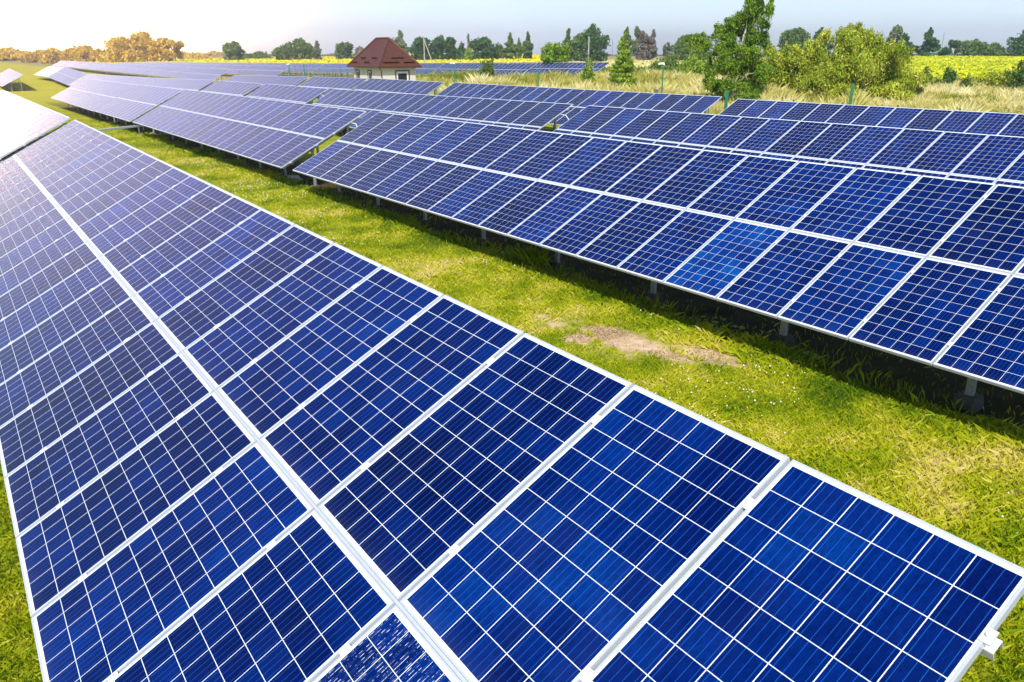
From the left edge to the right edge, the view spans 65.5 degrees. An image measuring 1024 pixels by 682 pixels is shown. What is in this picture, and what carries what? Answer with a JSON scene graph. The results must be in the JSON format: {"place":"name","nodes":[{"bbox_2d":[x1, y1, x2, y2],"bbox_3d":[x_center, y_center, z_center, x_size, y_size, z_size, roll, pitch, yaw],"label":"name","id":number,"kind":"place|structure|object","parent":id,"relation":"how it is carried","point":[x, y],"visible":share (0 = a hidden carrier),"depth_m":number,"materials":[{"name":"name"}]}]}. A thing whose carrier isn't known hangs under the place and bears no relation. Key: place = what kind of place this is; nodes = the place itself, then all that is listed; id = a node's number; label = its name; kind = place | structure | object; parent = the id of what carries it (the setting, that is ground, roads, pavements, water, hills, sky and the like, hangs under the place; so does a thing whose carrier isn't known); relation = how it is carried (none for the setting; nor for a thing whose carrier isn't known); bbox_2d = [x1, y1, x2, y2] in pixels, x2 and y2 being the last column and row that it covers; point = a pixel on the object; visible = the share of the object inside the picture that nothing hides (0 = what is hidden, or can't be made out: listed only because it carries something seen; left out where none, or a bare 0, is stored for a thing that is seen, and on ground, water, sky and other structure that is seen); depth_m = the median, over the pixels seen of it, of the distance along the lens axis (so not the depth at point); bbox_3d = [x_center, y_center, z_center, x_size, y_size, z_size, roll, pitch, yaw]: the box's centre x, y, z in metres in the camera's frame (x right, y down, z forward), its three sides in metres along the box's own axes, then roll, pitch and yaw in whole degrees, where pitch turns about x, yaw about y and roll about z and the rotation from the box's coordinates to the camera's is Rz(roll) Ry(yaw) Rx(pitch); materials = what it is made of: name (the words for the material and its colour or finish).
{"place":"outdoors","nodes":[
{"label":"outdoors","id":0,"kind":"place"},
{"bbox_2d":[0,56,1023,681],"bbox_3d":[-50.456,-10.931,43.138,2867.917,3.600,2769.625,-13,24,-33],"label":"ground","id":1,"kind":"structure","parent":0,"point":[40,90],"depth_m":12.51,"materials":[{"name":"plant"}]},
{"bbox_2d":[0,46,20,60],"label":"broadleaf tree","id":2,"kind":"object","parent":1,"relation":"on","point":[7,53],"visible":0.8,"depth_m":484.66,"materials":[{"name":"orange plant"}]},
{"bbox_2d":[0,68,22,91],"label":"solar table","id":3,"kind":"object","parent":1,"relation":"on","point":[9,75],"visible":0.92,"depth_m":117.80,"materials":[{"name":"glass"}]},
{"bbox_2d":[12,49,43,62],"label":"broadleaf tree","id":4,"kind":"object","parent":1,"relation":"on","point":[23,55],"visible":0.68,"depth_m":484.68,"materials":[{"name":"orange plant"}]},
{"bbox_2d":[0,90,70,208],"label":"solar table","id":5,"kind":"object","parent":1,"relation":"on","point":[24,122],"visible":0.87,"depth_m":23.19,"materials":[{"name":"glass"}]},
{"bbox_2d":[34,66,64,79],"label":"solar table","id":6,"kind":"object","parent":1,"relation":"on","point":[47,71],"visible":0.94,"depth_m":143.67,"materials":[{"name":"glass"}]},
{"bbox_2d":[38,47,62,63],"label":"broadleaf tree","id":7,"kind":"object","parent":1,"relation":"on","point":[49,55],"visible":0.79,"depth_m":467.23,"materials":[{"name":"orange plant"}]},
{"bbox_2d":[48,67,86,85],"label":"solar table","id":8,"kind":"object","parent":1,"relation":"on","point":[66,75],"visible":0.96,"depth_m":125.89,"materials":[{"name":"glass"}]},
{"bbox_2d":[56,47,86,60],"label":"broadleaf tree","id":9,"kind":"object","parent":1,"relation":"on","point":[66,54],"visible":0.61,"depth_m":457.70,"materials":[{"name":"orange plant"}]},
{"bbox_2d":[71,43,93,61],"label":"broadleaf tree","id":10,"kind":"object","parent":1,"relation":"on","point":[79,52],"visible":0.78,"depth_m":447.94,"materials":[{"name":"orange plant"}]},
{"bbox_2d":[68,74,112,85],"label":"solar table","id":11,"kind":"object","parent":1,"relation":"on","point":[98,77],"visible":0.41,"depth_m":111.66,"materials":[{"name":"glass"}]},
{"bbox_2d":[51,78,137,121],"bbox_3d":[-31.995,-18.284,60.282,2.958,2.654,22.406,-13,24,-33],"label":"solar table","id":12,"kind":"object","parent":1,"relation":"on","point":[93,95],"visible":0.97,"depth_m":58.12,"materials":[{"name":"glass"}]},
{"bbox_2d":[87,47,108,61],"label":"broadleaf tree","id":13,"kind":"object","parent":1,"relation":"on","point":[96,54],"visible":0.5,"depth_m":447.82,"materials":[{"name":"orange plant"}]},
{"bbox_2d":[86,62,112,73],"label":"solar table","id":14,"kind":"object","parent":1,"relation":"on","point":[98,66],"visible":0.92,"depth_m":192.85,"materials":[{"name":"glass"}]},
{"bbox_2d":[100,35,131,62],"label":"broadleaf tree","id":15,"kind":"object","parent":1,"relation":"on","point":[115,45],"visible":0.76,"depth_m":409.57,"materials":[{"name":"orange plant"}]},
{"bbox_2d":[101,63,132,75],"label":"solar table","id":16,"kind":"object","parent":1,"relation":"on","point":[115,67],"visible":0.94,"depth_m":175.57,"materials":[{"name":"glass"}]},
{"bbox_2d":[119,48,136,62],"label":"broadleaf tree","id":17,"kind":"object","parent":1,"relation":"on","point":[129,55],"visible":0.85,"depth_m":384.35,"materials":[{"name":"orange plant"}]},
{"bbox_2d":[106,75,152,84],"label":"solar table","id":18,"kind":"object","parent":1,"relation":"on","point":[132,80],"visible":0.3,"depth_m":90.91,"materials":[{"name":"glass"}]},
{"bbox_2d":[95,85,182,134],"bbox_3d":[-22.209,-13.619,47.053,2.958,2.654,11.274,-13,23,-33],"label":"solar table","id":19,"kind":"object","parent":1,"relation":"on","point":[134,103],"visible":0.86,"depth_m":46.04,"materials":[{"name":"glass"}]},
{"bbox_2d":[121,64,156,77],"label":"solar table","id":20,"kind":"object","parent":1,"relation":"on","point":[137,69],"visible":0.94,"depth_m":157.83,"materials":[{"name":"glass"}]},
{"bbox_2d":[127,30,152,61],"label":"broadleaf tree","id":21,"kind":"object","parent":1,"relation":"on","point":[139,42],"visible":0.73,"depth_m":409.30,"materials":[{"name":"orange plant"}]},
{"bbox_2d":[146,37,173,61],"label":"broadleaf tree","id":22,"kind":"object","parent":1,"relation":"on","point":[157,46],"visible":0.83,"depth_m":405.75,"materials":[{"name":"orange plant"}]},
{"bbox_2d":[144,66,188,78],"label":"solar table","id":23,"kind":"object","parent":1,"relation":"on","point":[167,71],"visible":0.93,"depth_m":140.40,"materials":[{"name":"glass"}]},
{"bbox_2d":[161,39,184,60],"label":"broadleaf tree","id":24,"kind":"object","parent":1,"relation":"on","point":[176,47],"visible":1,"depth_m":402.76,"materials":[{"name":"orange plant"}]},
{"bbox_2d":[143,78,214,98],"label":"solar table","id":25,"kind":"object","parent":1,"relation":"on","point":[192,84],"visible":0.38,"depth_m":72.48,"materials":[{"name":"glass"}]},
{"bbox_2d":[183,52,212,58],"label":"broadleaf tree","id":26,"kind":"object","parent":1,"relation":"on","point":[196,55],"visible":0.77,"depth_m":483.44,"materials":[{"name":"orange plant"}]},
{"bbox_2d":[173,67,229,81],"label":"solar table","id":27,"kind":"object","parent":1,"relation":"on","point":[201,73],"visible":0.8,"depth_m":122.50,"materials":[{"name":"glass"}]},
{"bbox_2d":[201,80,261,95],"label":"solar table","id":28,"kind":"object","parent":1,"relation":"on","point":[235,88],"visible":0.56,"depth_m":60.43,"materials":[{"name":"glass"}]},
{"bbox_2d":[213,65,249,75],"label":"solar table","id":29,"kind":"object","parent":1,"relation":"on","point":[235,69],"visible":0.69,"depth_m":162.40,"materials":[{"name":"glass"}]},
{"bbox_2d":[222,41,245,59],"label":"broadleaf tree","id":30,"kind":"object","parent":1,"relation":"on","point":[232,50],"visible":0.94,"depth_m":401.23,"materials":[{"name":"green plant"}]},
{"bbox_2d":[133,90,365,186],"bbox_3d":[-12.226,-8.850,33.562,2.958,2.654,22.406,-13,24,-33],"label":"solar table","id":31,"kind":"object","parent":1,"relation":"on","point":[280,134],"visible":0.98,"depth_m":29.87,"materials":[{"name":"glass"}]},
{"bbox_2d":[245,50,272,58],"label":"broadleaf tree","id":32,"kind":"object","parent":1,"relation":"on","point":[258,55],"visible":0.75,"depth_m":438.97,"materials":[{"name":"green plant"}]},
{"bbox_2d":[238,65,290,75],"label":"solar table","id":33,"kind":"object","parent":1,"relation":"on","point":[257,70],"visible":0.95,"depth_m":147.17,"materials":[{"name":"glass"}]},
{"bbox_2d":[225,75,308,93],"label":"solar table","id":34,"kind":"object","parent":1,"relation":"on","point":[287,80],"visible":0.4,"depth_m":76.76,"materials":[{"name":"glass"}]},
{"bbox_2d":[271,41,293,59],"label":"broadleaf tree","id":35,"kind":"object","parent":1,"relation":"on","point":[284,52],"visible":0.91,"depth_m":374.59,"materials":[{"name":"green plant"}]},
{"bbox_2d":[246,84,327,103],"bbox_3d":[-15.466,-15.211,51.855,2.958,2.654,11.274,-13,24,-33],"label":"solar table","id":36,"kind":"object","parent":1,"relation":"on","point":[298,94],"visible":0.59,"depth_m":51.14,"materials":[{"name":"glass"}]},
{"bbox_2d":[281,64,322,75],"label":"solar table","id":37,"kind":"object","parent":1,"relation":"on","point":[294,67],"visible":0.69,"depth_m":158.10,"materials":[{"name":"glass"}]},
{"bbox_2d":[292,37,314,59],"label":"broadleaf tree","id":38,"kind":"object","parent":1,"relation":"on","point":[302,49],"visible":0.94,"depth_m":373.43,"materials":[{"name":"green plant"}]},
{"bbox_2d":[89,54,540,63],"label":"sunflower field","id":39,"kind":"structure","parent":1,"relation":"on","point":[327,59],"depth_m":320.76,"materials":[{"name":"plant"}]},
{"bbox_2d":[311,40,321,58],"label":"birch tree","id":40,"kind":"object","parent":1,"relation":"on","point":[316,51],"visible":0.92,"depth_m":375.09,"materials":[{"name":"green plant"}]},
{"bbox_2d":[311,64,353,77],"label":"solar table","id":41,"kind":"object","parent":1,"relation":"on","point":[328,67],"visible":0.59,"depth_m":145.83,"materials":[{"name":"glass"}]},
{"bbox_2d":[299,76,367,103],"bbox_3d":[-15.509,-20.272,65.424,2.958,2.653,11.274,-13,23,-33],"label":"solar table","id":42,"kind":"object","parent":1,"relation":"on","point":[331,83],"visible":0.56,"depth_m":64.54,"materials":[{"name":"glass"}]},
{"bbox_2d":[335,41,353,58],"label":"broadleaf tree","id":43,"kind":"object","parent":1,"relation":"on","point":[345,49],"visible":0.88,"depth_m":364.97,"materials":[{"name":"green plant"}]},
{"bbox_2d":[346,37,421,80],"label":"house","id":44,"kind":"structure","parent":1,"relation":"on","point":[383,57],"depth_m":72.38,"materials":[{"name":"tile"}]},
{"bbox_2d":[395,70,409,79],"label":"window","id":45,"kind":"structure","parent":44,"relation":"in","point":[399,74],"depth_m":72.37,"materials":[{"name":"white"}]},
{"bbox_2d":[353,78,443,94],"bbox_3d":[-8.871,-17.106,56.451,2.958,2.654,11.274,-13,24,-33],"label":"solar table","id":46,"kind":"object","parent":1,"relation":"on","point":[401,86],"visible":0.4,"depth_m":55.98,"materials":[{"name":"glass"}]},
{"bbox_2d":[395,30,409,52],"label":"birch tree","id":47,"kind":"object","parent":1,"relation":"on","point":[400,42],"visible":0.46,"depth_m":307.95,"materials":[{"name":"green plant"}]},
{"bbox_2d":[409,36,431,59],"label":"broadleaf tree","id":48,"kind":"object","parent":1,"relation":"on","point":[416,48],"visible":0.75,"depth_m":298.74,"materials":[{"name":"green plant"}]},
{"bbox_2d":[415,63,444,75],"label":"solar table","id":49,"kind":"object","parent":1,"relation":"on","point":[426,67],"visible":0.18,"depth_m":118.87,"materials":[{"name":"glass"}]},
{"bbox_2d":[429,34,444,59],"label":"broadleaf tree","id":50,"kind":"object","parent":1,"relation":"on","point":[436,45],"visible":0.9,"depth_m":299.07,"materials":[{"name":"green plant"}]},
{"bbox_2d":[312,89,572,130],"bbox_3d":[-5.301,-10.374,38.112,2.958,2.654,22.406,-13,23,-33],"label":"solar table","id":51,"kind":"object","parent":1,"relation":"on","point":[532,115],"visible":0.56,"depth_m":35.36,"materials":[{"name":"glass"}]},
{"bbox_2d":[442,37,456,59],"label":"broadleaf tree","id":52,"kind":"object","parent":1,"relation":"on","point":[449,48],"visible":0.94,"depth_m":299.17,"materials":[{"name":"green plant"}]},
{"bbox_2d":[468,36,496,59],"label":"broadleaf tree","id":53,"kind":"object","parent":1,"relation":"on","point":[485,46],"visible":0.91,"depth_m":293.58,"materials":[{"name":"green plant"}]},
{"bbox_2d":[435,63,536,76],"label":"solar table","id":54,"kind":"object","parent":1,"relation":"on","point":[510,68],"visible":0.62,"depth_m":104.96,"materials":[{"name":"glass"}]},
{"bbox_2d":[479,54,496,76],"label":"shrub","id":55,"kind":"object","parent":1,"relation":"on","point":[487,67],"visible":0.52,"depth_m":84.82,"materials":[{"name":"green plant"}]},
{"bbox_2d":[501,32,518,58],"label":"broadleaf tree","id":56,"kind":"object","parent":1,"relation":"on","point":[510,49],"visible":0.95,"depth_m":289.83,"materials":[{"name":"green plant"}]},
{"bbox_2d":[0,120,1023,681],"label":"solar table","id":57,"kind":"object","parent":1,"relation":"on","point":[492,498],"visible":1,"depth_m":4.45,"materials":[{"name":"blue"}]},
{"bbox_2d":[519,31,533,58],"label":"broadleaf tree","id":58,"kind":"object","parent":1,"relation":"on","point":[527,48],"visible":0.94,"depth_m":289.45,"materials":[{"name":"green plant"}]},
{"bbox_2d":[539,41,573,63],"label":"young tree","id":59,"kind":"object","parent":1,"relation":"on","point":[554,52],"visible":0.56,"depth_m":110.46,"materials":[{"name":"green plant"}]},
{"bbox_2d":[510,62,609,74],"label":"solar table","id":60,"kind":"object","parent":1,"relation":"on","point":[571,67],"visible":0.43,"depth_m":106.80,"materials":[{"name":"glass"}]},
{"bbox_2d":[563,28,574,60],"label":"broadleaf tree","id":61,"kind":"object","parent":1,"relation":"on","point":[569,41],"visible":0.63,"depth_m":280.01,"materials":[{"name":"green plant"}]},
{"bbox_2d":[572,32,583,60],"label":"broadleaf tree","id":62,"kind":"object","parent":1,"relation":"on","point":[576,56],"visible":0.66,"depth_m":280.31,"materials":[{"name":"green plant"}]},
{"bbox_2d":[437,82,721,131],"bbox_3d":[1.455,-12.100,42.523,2.958,2.654,22.406,-13,24,-33],"label":"solar table","id":63,"kind":"object","parent":1,"relation":"on","point":[580,99],"visible":0.34,"depth_m":39.92,"materials":[{"name":"glass"}]},
{"bbox_2d":[579,54,596,81],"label":"conifer tree","id":64,"kind":"object","parent":1,"relation":"on","point":[587,73],"visible":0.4,"depth_m":79.27,"materials":[{"name":"green plant"}]},
{"bbox_2d":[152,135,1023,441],"bbox_3d":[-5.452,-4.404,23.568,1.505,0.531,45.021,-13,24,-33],"label":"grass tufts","id":65,"kind":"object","parent":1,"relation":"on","point":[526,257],"visible":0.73,"depth_m":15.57,"materials":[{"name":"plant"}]},
{"bbox_2d":[579,23,610,60],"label":"broadleaf tree","id":66,"kind":"object","parent":1,"relation":"on","point":[597,42],"visible":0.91,"depth_m":269.37,"materials":[{"name":"green plant"}]},
{"bbox_2d":[191,158,1023,517],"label":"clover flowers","id":67,"kind":"object","parent":1,"relation":"on","point":[501,278],"visible":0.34,"depth_m":13.26,"materials":[{"name":"white plant"}]},
{"bbox_2d":[608,32,636,87],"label":"conifer tree","id":68,"kind":"object","parent":1,"relation":"on","point":[619,74],"visible":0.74,"depth_m":75.12,"materials":[{"name":"green plant"}]},
{"bbox_2d":[618,26,634,54],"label":"broadleaf tree","id":69,"kind":"object","parent":1,"relation":"on","point":[628,38],"visible":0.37,"depth_m":280.15,"materials":[{"name":"green plant"}]},
{"bbox_2d":[540,315,729,364],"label":"soil crumbs","id":70,"kind":"object","parent":1,"relation":"on","point":[605,334],"visible":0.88,"depth_m":11.87,"materials":[{"name":"soil"}]},
{"bbox_2d":[631,26,640,57],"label":"birch tree","id":71,"kind":"object","parent":1,"relation":"on","point":[635,45],"visible":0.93,"depth_m":284.38,"materials":[{"name":"green plant"}]},
{"bbox_2d":[635,31,651,59],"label":"broadleaf tree","id":72,"kind":"object","parent":1,"relation":"on","point":[643,53],"visible":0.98,"depth_m":284.78,"materials":[{"name":"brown plant"}]},
{"bbox_2d":[646,29,657,59],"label":"birch tree","id":73,"kind":"object","parent":1,"relation":"on","point":[652,49],"visible":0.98,"depth_m":284.39,"materials":[{"name":"plant"}]},
{"bbox_2d":[542,58,766,67],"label":"tan field","id":74,"kind":"structure","parent":1,"relation":"on","point":[642,63],"depth_m":253.77,"materials":[{"name":"beige plant"}]},
{"bbox_2d":[293,112,1023,414],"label":"solar table","id":75,"kind":"object","parent":1,"relation":"on","point":[925,269],"visible":1,"depth_m":11.81,"materials":[{"name":"blue"}]},
{"bbox_2d":[298,67,1023,114],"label":"dry grass","id":76,"kind":"structure","parent":1,"relation":"on","point":[648,81],"depth_m":61.67,"materials":[{"name":"plant"}]},
{"bbox_2d":[648,53,680,71],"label":"shrub","id":77,"kind":"object","parent":1,"relation":"on","point":[671,64],"visible":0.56,"depth_m":112.46,"materials":[{"name":"green plant"}]},
{"bbox_2d":[663,42,674,58],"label":"broadleaf tree","id":78,"kind":"object","parent":1,"relation":"on","point":[668,47],"visible":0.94,"depth_m":281.25,"materials":[{"name":"green plant"}]},
{"bbox_2d":[595,66,747,74],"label":"green weeds","id":79,"kind":"object","parent":1,"relation":"on","point":[641,68],"visible":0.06,"depth_m":112.49,"materials":[{"name":"plant"}]},
{"bbox_2d":[676,54,706,73],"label":"shrub","id":80,"kind":"object","parent":1,"relation":"on","point":[694,65],"visible":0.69,"depth_m":98.61,"materials":[{"name":"green plant"}]},
{"bbox_2d":[676,32,710,59],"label":"broadleaf tree","id":81,"kind":"object","parent":1,"relation":"on","point":[683,55],"visible":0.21,"depth_m":270.24,"materials":[{"name":"green plant"}]},
{"bbox_2d":[682,0,775,100],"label":"birch tree","id":82,"kind":"object","parent":1,"relation":"on","point":[747,49],"visible":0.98,"depth_m":51.97,"materials":[{"name":"green plant"}]},
{"bbox_2d":[553,105,1023,186],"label":"solar table","id":83,"kind":"object","parent":1,"relation":"on","point":[995,159],"visible":0.59,"depth_m":20.70,"materials":[{"name":"glass"}]},
{"bbox_2d":[762,43,824,93],"bbox_3d":[20.222,-20.034,59.800,5.571,4.730,6.116,-13,24,-33],"label":"willow bush","id":84,"kind":"object","parent":1,"relation":"on","point":[788,63],"visible":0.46,"depth_m":57.84,"materials":[{"name":"green plant"}]},
{"bbox_2d":[777,26,810,53],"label":"broadleaf tree","id":85,"kind":"object","parent":1,"relation":"on","point":[799,35],"visible":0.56,"depth_m":268.96,"materials":[{"name":"green plant"}]},
{"bbox_2d":[802,27,832,54],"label":"broadleaf tree","id":86,"kind":"object","parent":1,"relation":"on","point":[815,36],"visible":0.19,"depth_m":270.57,"materials":[{"name":"green plant"}]},
{"bbox_2d":[789,21,929,102],"bbox_3d":[24.667,-19.689,56.918,9.510,6.017,8.626,-3,20,-7],"label":"willow bush","id":87,"kind":"object","parent":1,"relation":"on","point":[859,56],"visible":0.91,"depth_m":55.28,"materials":[{"name":"green plant"}]},
{"bbox_2d":[719,99,1023,136],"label":"solar table","id":88,"kind":"object","parent":1,"relation":"on","point":[997,123],"visible":0.23,"depth_m":27.89,"materials":[{"name":"glass"}]},
{"bbox_2d":[886,24,903,47],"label":"birch tree","id":89,"kind":"object","parent":1,"relation":"on","point":[896,32],"visible":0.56,"depth_m":258.74,"materials":[{"name":"green plant"}]},
{"bbox_2d":[902,32,919,55],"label":"birch tree","id":90,"kind":"object","parent":1,"relation":"on","point":[907,39],"visible":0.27,"depth_m":270.08,"materials":[{"name":"green plant"}]},
{"bbox_2d":[821,55,1023,79],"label":"sunflower field","id":91,"kind":"structure","parent":1,"relation":"on","point":[963,66],"depth_m":128.08,"materials":[{"name":"plant"}]},
{"bbox_2d":[915,27,940,55],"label":"birch tree","id":92,"kind":"object","parent":1,"relation":"on","point":[929,44],"visible":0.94,"depth_m":270.59,"materials":[{"name":"green plant"}]},
{"bbox_2d":[937,39,960,55],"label":"broadleaf tree","id":93,"kind":"object","parent":1,"relation":"on","point":[953,44],"visible":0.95,"depth_m":278.95,"materials":[{"name":"green plant"}]},
{"bbox_2d":[942,66,957,83],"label":"shrub","id":94,"kind":"object","parent":1,"relation":"on","point":[949,77],"visible":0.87,"depth_m":79.50,"materials":[{"name":"green plant"}]},
{"bbox_2d":[961,39,991,55],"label":"broadleaf tree","id":95,"kind":"object","parent":1,"relation":"on","point":[975,47],"visible":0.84,"depth_m":279.95,"materials":[{"name":"green plant"}]},
{"bbox_2d":[981,67,1013,86],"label":"shrub","id":96,"kind":"object","parent":1,"relation":"on","point":[996,78],"visible":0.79,"depth_m":77.37,"materials":[{"name":"green plant"}]},
{"bbox_2d":[987,42,1007,55],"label":"broadleaf tree","id":97,"kind":"object","parent":1,"relation":"on","point":[997,49],"visible":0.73,"depth_m":279.56,"materials":[{"name":"green plant"}]},
{"bbox_2d":[1004,29,1023,55],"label":"broadleaf tree","id":98,"kind":"object","parent":1,"relation":"on","point":[1018,48],"visible":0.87,"depth_m":262.09,"materials":[{"name":"green plant"}]},
{"bbox_2d":[1005,59,1023,88],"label":"shrub","id":99,"kind":"object","parent":1,"relation":"on","point":[1018,76],"visible":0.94,"depth_m":74.37,"materials":[{"name":"green plant"}]},
{"bbox_2d":[0,0,1023,54],"label":"sky","id":100,"kind":"structure","parent":0,"point":[203,26],"materials":[{"name":"white"}]},
{"bbox_2d":[919,77,984,86],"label":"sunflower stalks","id":101,"kind":"object","parent":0,"point":[938,79],"depth_m":81.75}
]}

